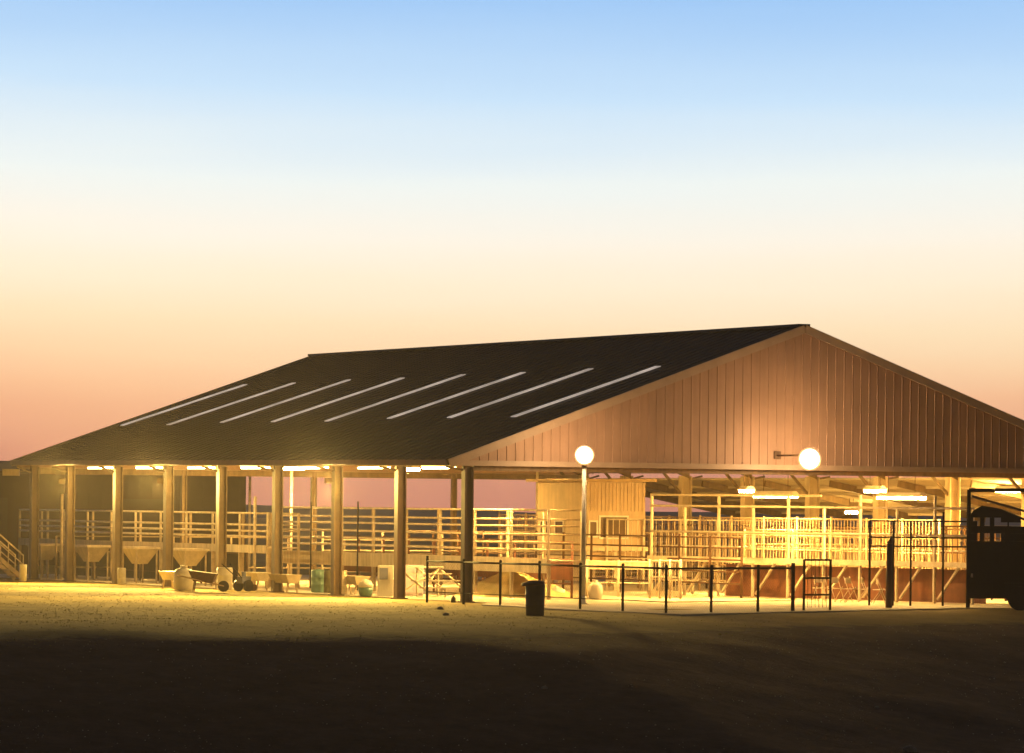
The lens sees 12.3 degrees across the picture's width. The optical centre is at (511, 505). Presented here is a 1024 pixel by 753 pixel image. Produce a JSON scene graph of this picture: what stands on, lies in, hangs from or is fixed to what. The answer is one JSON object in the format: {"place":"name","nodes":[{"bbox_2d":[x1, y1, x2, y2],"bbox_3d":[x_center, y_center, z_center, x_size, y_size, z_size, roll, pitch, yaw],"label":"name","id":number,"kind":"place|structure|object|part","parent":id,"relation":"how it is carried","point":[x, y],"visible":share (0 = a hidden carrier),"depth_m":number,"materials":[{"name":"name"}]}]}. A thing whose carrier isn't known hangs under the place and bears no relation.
{"place":"outdoors","nodes":[
{"label":"outdoors","id":0,"kind":"place"},
{"bbox_2d":[342,570,346,593],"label":"barrel","id":1,"kind":"object","parent":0,"point":[344,582],"visible":0.53,"depth_m":159.73,"materials":[{"name":"beige plastic"}]},
{"bbox_2d":[405,565,422,595],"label":"cabinet","id":2,"kind":"object","parent":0,"point":[411,591],"visible":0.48,"depth_m":158.48,"materials":[{"name":"laminate"}]},
{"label":"door","id":3,"kind":"part","parent":2,"relation":"part of","materials":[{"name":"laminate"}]},
{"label":"door","id":4,"kind":"part","parent":2,"relation":"part of","materials":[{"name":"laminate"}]},
{"bbox_2d":[423,569,425,593],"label":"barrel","id":5,"kind":"object","parent":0,"point":[424,582],"visible":0.31,"depth_m":161.96,"materials":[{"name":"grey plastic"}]},
{"bbox_2d":[0,574,1012,615],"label":"concrete floor","id":6,"kind":"structure","parent":0,"point":[817,607],"depth_m":152.63,"materials":[{"name":"grey concrete"}]},
{"bbox_2d":[26,543,63,577],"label":"feed hopper","id":7,"kind":"object","parent":6,"relation":"on","point":[47,551],"visible":0.74,"depth_m":186.67,"materials":[{"name":"grey metal"}]},
{"bbox_2d":[60,494,63,578],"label":"standing pipe","id":8,"kind":"object","parent":6,"relation":"on","point":[61,540],"visible":1,"depth_m":184.38,"materials":[{"name":"metal"}]},
{"bbox_2d":[74,545,110,580],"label":"feed hopper","id":9,"kind":"object","parent":6,"relation":"on","point":[91,553],"visible":0.86,"depth_m":181.99,"materials":[{"name":"grey metal"}]},
{"bbox_2d":[122,546,159,582],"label":"feed hopper","id":10,"kind":"object","parent":6,"relation":"on","point":[142,555],"visible":0.88,"depth_m":177.41,"materials":[{"name":"grey metal"}]},
{"bbox_2d":[57,548,247,582],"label":"pen fence","id":11,"kind":"object","parent":6,"relation":"on","point":[150,567],"visible":0.31,"depth_m":183.49,"materials":[{"name":"brown metal"}]},
{"bbox_2d":[18,509,299,588],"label":"catwalk","id":12,"kind":"object","parent":6,"relation":"on","point":[241,548],"visible":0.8,"depth_m":178.52,"materials":[{"name":"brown wood"}]},
{"bbox_2d":[173,548,209,585],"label":"feed hopper","id":13,"kind":"object","parent":6,"relation":"on","point":[190,557],"visible":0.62,"depth_m":173.00,"materials":[{"name":"grey metal"}]},
{"bbox_2d":[248,476,250,571],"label":"standing pipe","id":14,"kind":"object","parent":6,"relation":"on","point":[249,517],"visible":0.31,"depth_m":195.95,"materials":[{"name":"beige metal"}]},
{"bbox_2d":[239,572,270,589],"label":"feed trough","id":15,"kind":"object","parent":6,"relation":"on","point":[259,576],"visible":0.69,"depth_m":165.39,"materials":[{"name":"beige plastic"}]},
{"bbox_2d":[253,496,256,583],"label":"standing pipe","id":16,"kind":"object","parent":6,"relation":"on","point":[254,530],"visible":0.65,"depth_m":170.10,"materials":[{"name":"metal"}]},
{"bbox_2d":[289,470,292,573],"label":"standing pipe","id":17,"kind":"object","parent":6,"relation":"on","point":[291,504],"visible":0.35,"depth_m":185.95,"materials":[{"name":"beige metal"}]},
{"bbox_2d":[55,535,533,578],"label":"pen fence","id":18,"kind":"object","parent":6,"relation":"on","point":[287,567],"visible":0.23,"depth_m":187.68,"materials":[{"name":"metal"}]},
{"bbox_2d":[310,502,311,587],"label":"standing pipe","id":19,"kind":"object","parent":6,"relation":"on","point":[310,538],"visible":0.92,"depth_m":171.00,"materials":[{"name":"black metal"}]},
{"bbox_2d":[311,569,323,592],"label":"barrel","id":20,"kind":"object","parent":6,"relation":"on","point":[317,580],"visible":1,"depth_m":162.30,"materials":[{"name":"teal plastic"}]},
{"bbox_2d":[324,570,330,592],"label":"barrel","id":21,"kind":"object","parent":6,"relation":"on","point":[327,576],"visible":0.81,"depth_m":161.79,"materials":[{"name":"brown plastic"}]},
{"bbox_2d":[357,502,358,589],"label":"standing pipe","id":22,"kind":"object","parent":6,"relation":"on","point":[357,535],"visible":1,"depth_m":167.25,"materials":[{"name":"black metal"}]},
{"bbox_2d":[346,575,370,594],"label":"feed trough","id":23,"kind":"object","parent":6,"relation":"on","point":[353,580],"visible":0.61,"depth_m":159.37,"materials":[{"name":"beige plastic"}]},
{"bbox_2d":[377,566,393,595],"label":"cooler","id":24,"kind":"object","parent":6,"relation":"on","point":[385,580],"visible":0.88,"depth_m":157.50,"materials":[{"name":"white plastic"}]},
{"bbox_2d":[282,506,581,599],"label":"catwalk","id":25,"kind":"object","parent":6,"relation":"on","point":[373,560],"visible":0.59,"depth_m":161.48,"materials":[{"name":"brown wood"}]},
{"bbox_2d":[406,566,459,597],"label":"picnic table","id":26,"kind":"object","parent":6,"relation":"on","point":[416,582],"visible":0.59,"depth_m":156.90,"materials":[{"name":"wood"}]},
{"bbox_2d":[344,535,573,597],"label":"pen fence","id":27,"kind":"object","parent":6,"relation":"on","point":[481,573],"visible":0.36,"depth_m":162.32,"materials":[{"name":"white metal"}]},
{"bbox_2d":[321,530,671,582],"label":"pen fence","id":28,"kind":"object","parent":6,"relation":"on","point":[322,546],"visible":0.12,"depth_m":182.54,"materials":[{"name":"white metal"}]},
{"bbox_2d":[441,572,588,597],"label":"sawdust heap","id":29,"kind":"object","parent":6,"relation":"on","point":[504,584],"visible":0.48,"depth_m":158.69,"materials":[{"name":"beige wood"}]},
{"bbox_2d":[10,324,1023,602],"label":"pavilion","id":30,"kind":"structure","parent":6,"relation":"on","point":[748,402],"depth_m":157.62,"materials":[{"name":"metal"}]},
{"bbox_2d":[2,469,26,475],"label":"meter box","id":31,"kind":"object","parent":30,"relation":"attached to","point":[10,472],"visible":1,"depth_m":183.88,"materials":[{"name":"plastic"}]},
{"bbox_2d":[59,478,65,483],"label":"flood light","id":32,"kind":"object","parent":30,"relation":"attached to","point":[62,480],"visible":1,"depth_m":180.39,"materials":[{"name":"grey metal"}]},
{"bbox_2d":[87,465,112,468],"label":"strip light","id":33,"kind":"object","parent":30,"relation":"attached to","point":[105,466],"visible":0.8,"depth_m":179.25,"materials":[{"name":"white plastic"}]},
{"bbox_2d":[135,465,163,468],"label":"strip light","id":34,"kind":"object","parent":30,"relation":"attached to","point":[148,467],"visible":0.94,"depth_m":174.77,"materials":[{"name":"white plastic"}]},
{"bbox_2d":[157,478,163,483],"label":"flood light","id":35,"kind":"object","parent":30,"relation":"attached to","point":[160,480],"visible":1,"depth_m":171.23,"materials":[{"name":"grey metal"}]},
{"bbox_2d":[186,465,215,468],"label":"strip light","id":36,"kind":"object","parent":30,"relation":"attached to","point":[198,466],"visible":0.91,"depth_m":170.27,"materials":[{"name":"white plastic"}]},
{"bbox_2d":[240,465,270,468],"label":"strip light","id":37,"kind":"object","parent":30,"relation":"attached to","point":[251,466],"visible":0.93,"depth_m":165.75,"materials":[{"name":"white plastic"}]},
{"bbox_2d":[282,465,303,469],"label":"hanging lamp","id":38,"kind":"object","parent":30,"relation":"hanging from","point":[292,467],"visible":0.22,"depth_m":183.74,"materials":[{"name":"white plastic"}]},
{"bbox_2d":[297,465,329,468],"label":"strip light","id":39,"kind":"object","parent":30,"relation":"attached to","point":[308,466],"visible":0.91,"depth_m":161.14,"materials":[{"name":"white plastic"}]},
{"bbox_2d":[324,478,331,483],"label":"flood light","id":40,"kind":"object","parent":30,"relation":"attached to","point":[327,480],"visible":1,"depth_m":157.56,"materials":[{"name":"grey metal"}]},
{"bbox_2d":[357,465,391,468],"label":"strip light","id":41,"kind":"object","parent":30,"relation":"attached to","point":[368,466],"visible":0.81,"depth_m":156.63,"materials":[{"name":"white plastic"}]},
{"bbox_2d":[405,466,420,470],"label":"hanging lamp","id":42,"kind":"object","parent":30,"relation":"hanging from","point":[413,468],"visible":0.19,"depth_m":177.42,"materials":[{"name":"white plastic"}]},
{"bbox_2d":[421,465,456,468],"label":"strip light","id":43,"kind":"object","parent":30,"relation":"attached to","point":[433,467],"visible":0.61,"depth_m":152.10,"materials":[{"name":"white plastic"}]},
{"bbox_2d":[738,474,755,492],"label":"hanging lamp","id":44,"kind":"object","parent":30,"relation":"hanging from","point":[749,488],"visible":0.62,"depth_m":167.83,"materials":[{"name":"white metal"}]},
{"bbox_2d":[753,475,797,497],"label":"hanging lamp","id":45,"kind":"object","parent":30,"relation":"hanging from","point":[775,492],"visible":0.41,"depth_m":165.85,"materials":[{"name":"white metal"}]},
{"bbox_2d":[774,447,820,470],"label":"wall lamp","id":46,"kind":"object","parent":30,"relation":"attached to","point":[809,458],"visible":1,"depth_m":150.97,"materials":[{"name":"white glass"}]},
{"bbox_2d":[844,498,858,513],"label":"hanging lamp","id":47,"kind":"object","parent":30,"relation":"hanging from","point":[851,511],"visible":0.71,"depth_m":181.87,"materials":[{"name":"white plastic"}]},
{"bbox_2d":[862,476,887,492],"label":"hanging lamp","id":48,"kind":"object","parent":30,"relation":"hanging from","point":[873,489],"visible":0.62,"depth_m":159.81,"materials":[{"name":"white plastic"}]},
{"bbox_2d":[876,476,927,499],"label":"hanging lamp","id":49,"kind":"object","parent":30,"relation":"hanging from","point":[901,495],"visible":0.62,"depth_m":157.82,"materials":[{"name":"white plastic"}]},
{"bbox_2d":[996,485,1020,492],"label":"hanging lamp","id":50,"kind":"object","parent":30,"relation":"hanging from","point":[1004,486],"visible":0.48,"depth_m":168.09,"materials":[{"name":"white plastic"}]},
{"bbox_2d":[535,472,538,529],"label":"standing pipe","id":51,"kind":"object","parent":6,"relation":"on","point":[537,475],"depth_m":189.94,"materials":[{"name":"beige metal"}]},
{"bbox_2d":[552,586,564,592],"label":"feed sack","id":52,"kind":"object","parent":6,"relation":"on","point":[562,590],"visible":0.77,"depth_m":158.48,"materials":[{"name":"white plastic"}]},
{"bbox_2d":[408,529,742,597],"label":"pen fence","id":53,"kind":"object","parent":6,"relation":"on","point":[591,544],"visible":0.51,"depth_m":166.18,"materials":[{"name":"brown metal"}]},
{"bbox_2d":[575,445,593,603],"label":"pole lamp","id":54,"kind":"object","parent":6,"relation":"on","point":[584,455],"visible":0.98,"depth_m":147.56,"materials":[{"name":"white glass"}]},
{"bbox_2d":[526,479,656,589],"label":"control booth","id":55,"kind":"object","parent":6,"relation":"on","point":[615,499],"visible":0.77,"depth_m":172.73,"materials":[{"name":"brown wood"}]},
{"bbox_2d":[540,521,546,532],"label":"window","id":56,"kind":"structure","parent":55,"relation":"in","point":[541,522],"depth_m":175.29,"materials":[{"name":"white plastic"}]},
{"bbox_2d":[554,520,564,532],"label":"window","id":57,"kind":"structure","parent":55,"relation":"in","point":[556,522],"depth_m":174.06,"materials":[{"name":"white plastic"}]},
{"bbox_2d":[588,520,597,537],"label":"window","id":58,"kind":"structure","parent":55,"relation":"in","point":[592,524],"depth_m":172.07,"materials":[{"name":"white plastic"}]},
{"bbox_2d":[598,515,628,538],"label":"window","id":59,"kind":"structure","parent":55,"relation":"in","point":[602,518],"depth_m":172.41,"materials":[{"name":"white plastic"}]},
{"bbox_2d":[588,580,602,598],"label":"feed sack","id":60,"kind":"object","parent":6,"relation":"on","point":[595,593],"visible":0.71,"depth_m":155.86,"materials":[{"name":"beige fabric"}]},
{"bbox_2d":[426,556,794,612],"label":"chain link fence","id":61,"kind":"object","parent":6,"relation":"on","point":[623,566],"visible":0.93,"depth_m":140.37,"materials":[{"name":"black metal"}]},
{"bbox_2d":[586,560,648,596],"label":"pen gate","id":62,"kind":"structure","parent":6,"relation":"on","point":[626,563],"depth_m":159.98,"materials":[{"name":"metal"}]},
{"bbox_2d":[648,559,681,598],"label":"pen gate","id":63,"kind":"structure","parent":6,"relation":"on","point":[654,593],"depth_m":157.49,"materials":[{"name":"metal"}]},
{"bbox_2d":[605,519,821,590],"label":"pen fence","id":64,"kind":"object","parent":6,"relation":"on","point":[643,555],"visible":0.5,"depth_m":173.36,"materials":[{"name":"white metal"}]},
{"bbox_2d":[498,512,940,590],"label":"pen fence","id":65,"kind":"object","parent":6,"relation":"on","point":[731,518],"visible":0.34,"depth_m":169.40,"materials":[{"name":"metal"}]},
{"bbox_2d":[595,522,1006,600],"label":"pen fence","id":66,"kind":"object","parent":6,"relation":"on","point":[811,527],"visible":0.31,"depth_m":172.24,"materials":[{"name":"brown metal"}]},
{"bbox_2d":[647,494,985,604],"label":"catwalk","id":67,"kind":"object","parent":6,"relation":"on","point":[926,585],"visible":0.83,"depth_m":158.65,"materials":[{"name":"wood"}]},
{"bbox_2d":[812,576,828,601],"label":"folding chair","id":68,"kind":"object","parent":6,"relation":"on","point":[820,580],"visible":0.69,"depth_m":155.54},
{"bbox_2d":[825,576,844,601],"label":"folding chair","id":69,"kind":"object","parent":6,"relation":"on","point":[835,580],"visible":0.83,"depth_m":154.94,"materials":[{"name":"beige metal"}]},
{"bbox_2d":[743,529,931,568],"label":"pen fence","id":70,"kind":"object","parent":6,"relation":"on","point":[840,544],"visible":0.23,"depth_m":166.54,"materials":[{"name":"beige metal"}]},
{"bbox_2d":[840,576,858,602],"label":"folding chair","id":71,"kind":"object","parent":6,"relation":"on","point":[847,580],"visible":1,"depth_m":154.29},
{"bbox_2d":[754,536,966,569],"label":"pen fence","id":72,"kind":"object","parent":6,"relation":"on","point":[928,557],"visible":0.02,"depth_m":188.83,"materials":[{"name":"white metal"}]},
{"bbox_2d":[856,577,871,602],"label":"folding chair","id":73,"kind":"object","parent":6,"relation":"on","point":[862,582],"visible":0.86,"depth_m":153.52,"materials":[{"name":"beige metal"}]},
{"bbox_2d":[871,578,884,603],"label":"folding chair","id":74,"kind":"object","parent":6,"relation":"on","point":[877,583],"visible":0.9,"depth_m":152.97,"materials":[{"name":"white metal"}]},
{"bbox_2d":[885,537,893,607],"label":"gate post","id":75,"kind":"object","parent":6,"relation":"on","point":[888,601],"visible":0.83,"depth_m":146.92,"materials":[{"name":"brown metal"}]},
{"bbox_2d":[868,512,966,605],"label":"pipe railing","id":76,"kind":"object","parent":6,"relation":"on","point":[943,521],"visible":0.75,"depth_m":150.18,"materials":[{"name":"black metal"}]},
{"bbox_2d":[880,525,1009,568],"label":"pen fence","id":77,"kind":"object","parent":6,"relation":"on","point":[914,526],"visible":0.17,"depth_m":162.75,"materials":[{"name":"brown metal"}]},
{"bbox_2d":[0,518,1023,752],"bbox_3d":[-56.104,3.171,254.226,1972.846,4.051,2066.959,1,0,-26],"label":"ground","id":78,"kind":"structure","parent":0,"point":[540,720],"depth_m":114.07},
{"bbox_2d":[0,534,23,579],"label":"stair","id":79,"kind":"object","parent":78,"relation":"on","point":[14,574],"visible":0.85,"depth_m":181.25,"materials":[{"name":"grey metal"}]},
{"bbox_2d":[19,564,26,581],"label":"barrel","id":80,"kind":"object","parent":78,"relation":"on","point":[22,572],"visible":1,"depth_m":178.74,"materials":[{"name":"white plastic"}]},
{"bbox_2d":[117,568,125,583],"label":"barrel","id":81,"kind":"object","parent":78,"relation":"on","point":[121,573],"visible":1,"depth_m":175.31,"materials":[{"name":"white plastic"}]},
{"bbox_2d":[0,461,245,564],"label":"distant barn","id":82,"kind":"structure","parent":78,"relation":"on","point":[140,492],"depth_m":228.11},
{"bbox_2d":[0,498,7,560],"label":"sliding door","id":83,"kind":"structure","parent":82,"relation":"in","point":[3,501],"depth_m":227.35,"materials":[{"name":"brown wood"}]},
{"bbox_2d":[123,499,174,541],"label":"sliding door","id":84,"kind":"structure","parent":82,"relation":"in","point":[128,504],"depth_m":228.24,"materials":[{"name":"brown wood"}]},
{"bbox_2d":[158,571,174,588],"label":"feed trough","id":85,"kind":"object","parent":78,"relation":"on","point":[166,575],"visible":0.5,"depth_m":166.14,"materials":[{"name":"beige plastic"}]},
{"bbox_2d":[174,565,193,590],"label":"water tank","id":86,"kind":"object","parent":78,"relation":"on","point":[182,584],"visible":0.94,"depth_m":163.21,"materials":[{"name":"white plastic"}]},
{"bbox_2d":[177,570,228,591],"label":"wheelbarrow","id":87,"kind":"object","parent":78,"relation":"on","point":[206,577],"visible":1,"depth_m":161.76,"materials":[{"name":"grey metal"}]},
{"bbox_2d":[216,567,232,590],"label":"barrel","id":88,"kind":"object","parent":78,"relation":"on","point":[224,574],"visible":0.74,"depth_m":164.51,"materials":[{"name":"white plastic"}]},
{"bbox_2d":[222,564,256,591],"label":"garden tiller","id":89,"kind":"object","parent":78,"relation":"on","point":[248,585],"visible":1,"depth_m":162.89,"materials":[{"name":"grey metal"}]},
{"bbox_2d":[268,574,301,592],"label":"feed trough","id":90,"kind":"object","parent":78,"relation":"on","point":[286,578],"visible":1,"depth_m":161.49,"materials":[{"name":"beige plastic"}]},
{"bbox_2d":[358,579,372,595],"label":"feed tub","id":91,"kind":"object","parent":78,"relation":"on","point":[365,587],"visible":1,"depth_m":156.31,"materials":[{"name":"teal plastic"}]},
{"bbox_2d":[0,582,825,648],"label":"dry grass","id":92,"kind":"structure","parent":78,"relation":"on","point":[283,613],"depth_m":132.87,"materials":[{"name":"beige plant"}]},
{"bbox_2d":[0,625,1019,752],"bbox_3d":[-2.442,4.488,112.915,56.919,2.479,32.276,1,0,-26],"label":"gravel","id":93,"kind":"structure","parent":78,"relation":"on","point":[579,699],"depth_m":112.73,"materials":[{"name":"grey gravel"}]},
{"bbox_2d":[521,580,545,615],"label":"trash barrel","id":94,"kind":"object","parent":78,"relation":"on","point":[535,596],"visible":1,"depth_m":132.27,"materials":[{"name":"black plastic"}]},
{"bbox_2d":[802,559,831,609],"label":"gate","id":95,"kind":"structure","parent":78,"relation":"on","point":[826,578],"depth_m":142.25,"materials":[{"name":"black metal"}]},
{"bbox_2d":[902,745,916,751],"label":"stone","id":96,"kind":"object","parent":78,"relation":"on","point":[910,748],"visible":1,"depth_m":108.99,"materials":[{"name":"grey stone"}]},
{"bbox_2d":[966,488,1023,607],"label":"pipe arch","id":97,"kind":"structure","parent":78,"relation":"on","point":[969,491],"depth_m":147.97,"materials":[{"name":"black metal"}]},
{"bbox_2d":[967,506,1023,609],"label":"stock trailer","id":98,"kind":"object","parent":78,"relation":"on","point":[995,569],"visible":1,"depth_m":146.38,"materials":[{"name":"paint"}]},
{"bbox_2d":[0,0,1023,512],"label":"sky","id":99,"kind":"structure","parent":0,"point":[197,197],"materials":[{"name":"blue"}]},
{"bbox_2d":[246,505,1020,524],"bbox_3d":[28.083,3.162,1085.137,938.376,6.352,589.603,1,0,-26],"label":"hills","id":100,"kind":"structure","parent":0,"point":[390,512],"depth_m":1029.59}
]}

